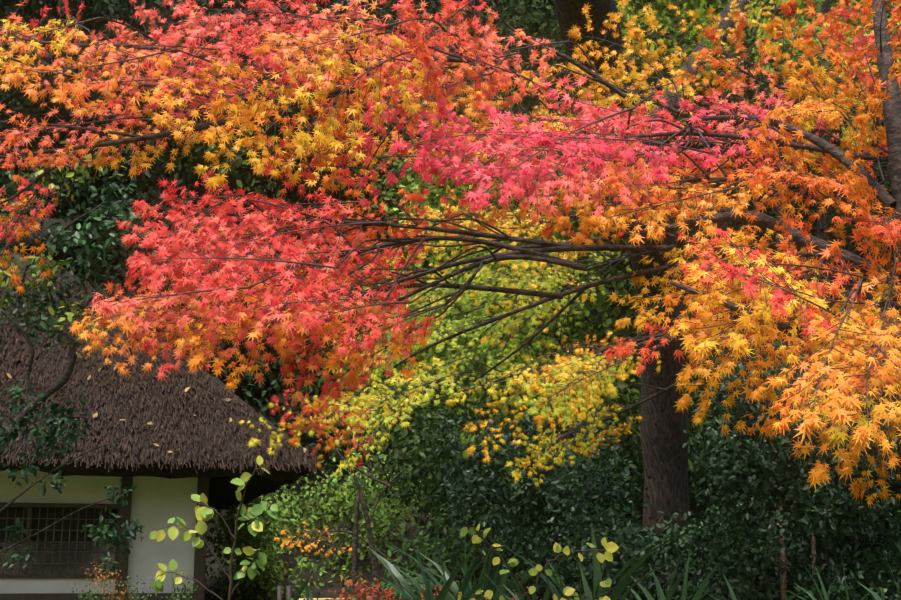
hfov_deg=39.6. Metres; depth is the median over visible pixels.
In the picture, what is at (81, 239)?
evergreen leaves
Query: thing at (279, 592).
garden fence posts
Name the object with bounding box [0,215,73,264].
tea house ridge
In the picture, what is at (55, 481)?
evergreen leaves
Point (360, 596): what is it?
nandina leaves
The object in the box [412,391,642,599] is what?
sasanqua shrub leaves
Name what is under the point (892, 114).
branches
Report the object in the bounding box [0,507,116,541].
tea house screen
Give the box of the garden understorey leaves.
[204,434,493,599]
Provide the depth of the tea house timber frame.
14.70 m
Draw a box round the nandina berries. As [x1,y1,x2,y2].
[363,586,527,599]
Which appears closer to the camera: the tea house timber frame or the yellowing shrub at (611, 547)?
the yellowing shrub at (611, 547)
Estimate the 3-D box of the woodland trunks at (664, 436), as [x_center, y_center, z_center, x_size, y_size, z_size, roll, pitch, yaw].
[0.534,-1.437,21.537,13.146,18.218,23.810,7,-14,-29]
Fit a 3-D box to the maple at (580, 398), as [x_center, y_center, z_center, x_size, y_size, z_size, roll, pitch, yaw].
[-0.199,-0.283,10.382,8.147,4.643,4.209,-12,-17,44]
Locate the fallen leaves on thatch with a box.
[7,287,306,454]
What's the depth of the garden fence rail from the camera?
11.21 m
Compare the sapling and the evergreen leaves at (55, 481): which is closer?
the sapling
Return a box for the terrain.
[0,1,896,599]
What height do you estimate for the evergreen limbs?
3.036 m
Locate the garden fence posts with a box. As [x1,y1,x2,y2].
[277,586,290,599]
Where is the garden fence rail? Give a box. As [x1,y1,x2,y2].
[292,598,351,599]
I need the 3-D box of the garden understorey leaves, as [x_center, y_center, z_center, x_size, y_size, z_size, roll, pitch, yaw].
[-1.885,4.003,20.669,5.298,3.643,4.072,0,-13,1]
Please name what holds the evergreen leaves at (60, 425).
attached to the evergreen limbs
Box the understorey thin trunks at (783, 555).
[739,500,818,599]
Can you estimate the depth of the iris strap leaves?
6.86 m
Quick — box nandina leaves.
[325,571,435,599]
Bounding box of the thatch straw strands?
[0,274,335,503]
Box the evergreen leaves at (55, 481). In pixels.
[3,469,144,573]
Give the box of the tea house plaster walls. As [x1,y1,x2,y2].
[0,471,197,593]
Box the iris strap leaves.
[286,522,900,599]
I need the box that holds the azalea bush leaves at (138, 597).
[71,561,199,599]
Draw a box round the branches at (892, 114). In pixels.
[0,0,900,458]
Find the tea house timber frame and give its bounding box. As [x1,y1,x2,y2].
[0,476,208,599]
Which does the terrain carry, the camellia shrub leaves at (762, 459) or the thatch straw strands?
the camellia shrub leaves at (762, 459)
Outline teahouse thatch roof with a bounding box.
[0,251,322,509]
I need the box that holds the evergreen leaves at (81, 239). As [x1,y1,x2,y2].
[0,139,161,357]
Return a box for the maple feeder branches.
[0,0,900,556]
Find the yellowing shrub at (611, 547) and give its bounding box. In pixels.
[453,522,618,599]
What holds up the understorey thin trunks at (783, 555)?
on the terrain
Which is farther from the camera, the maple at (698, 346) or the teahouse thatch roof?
the teahouse thatch roof
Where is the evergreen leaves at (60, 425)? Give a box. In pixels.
[0,379,91,485]
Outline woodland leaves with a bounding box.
[0,0,900,599]
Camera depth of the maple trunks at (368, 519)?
9.47 m
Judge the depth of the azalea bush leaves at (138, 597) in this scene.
12.80 m
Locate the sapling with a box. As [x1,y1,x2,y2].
[149,455,277,599]
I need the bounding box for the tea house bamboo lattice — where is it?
[0,507,116,573]
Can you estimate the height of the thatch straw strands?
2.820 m
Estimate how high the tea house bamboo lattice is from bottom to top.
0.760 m
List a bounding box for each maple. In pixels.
[0,0,900,507]
[238,0,900,556]
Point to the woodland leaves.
(538, 18)
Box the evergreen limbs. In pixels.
[0,205,129,552]
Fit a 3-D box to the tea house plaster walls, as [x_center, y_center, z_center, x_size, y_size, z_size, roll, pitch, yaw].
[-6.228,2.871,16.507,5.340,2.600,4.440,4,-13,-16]
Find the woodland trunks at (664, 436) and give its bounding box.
[26,0,900,595]
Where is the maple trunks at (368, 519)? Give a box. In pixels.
[335,449,405,599]
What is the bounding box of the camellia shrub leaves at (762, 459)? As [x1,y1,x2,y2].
[537,267,900,599]

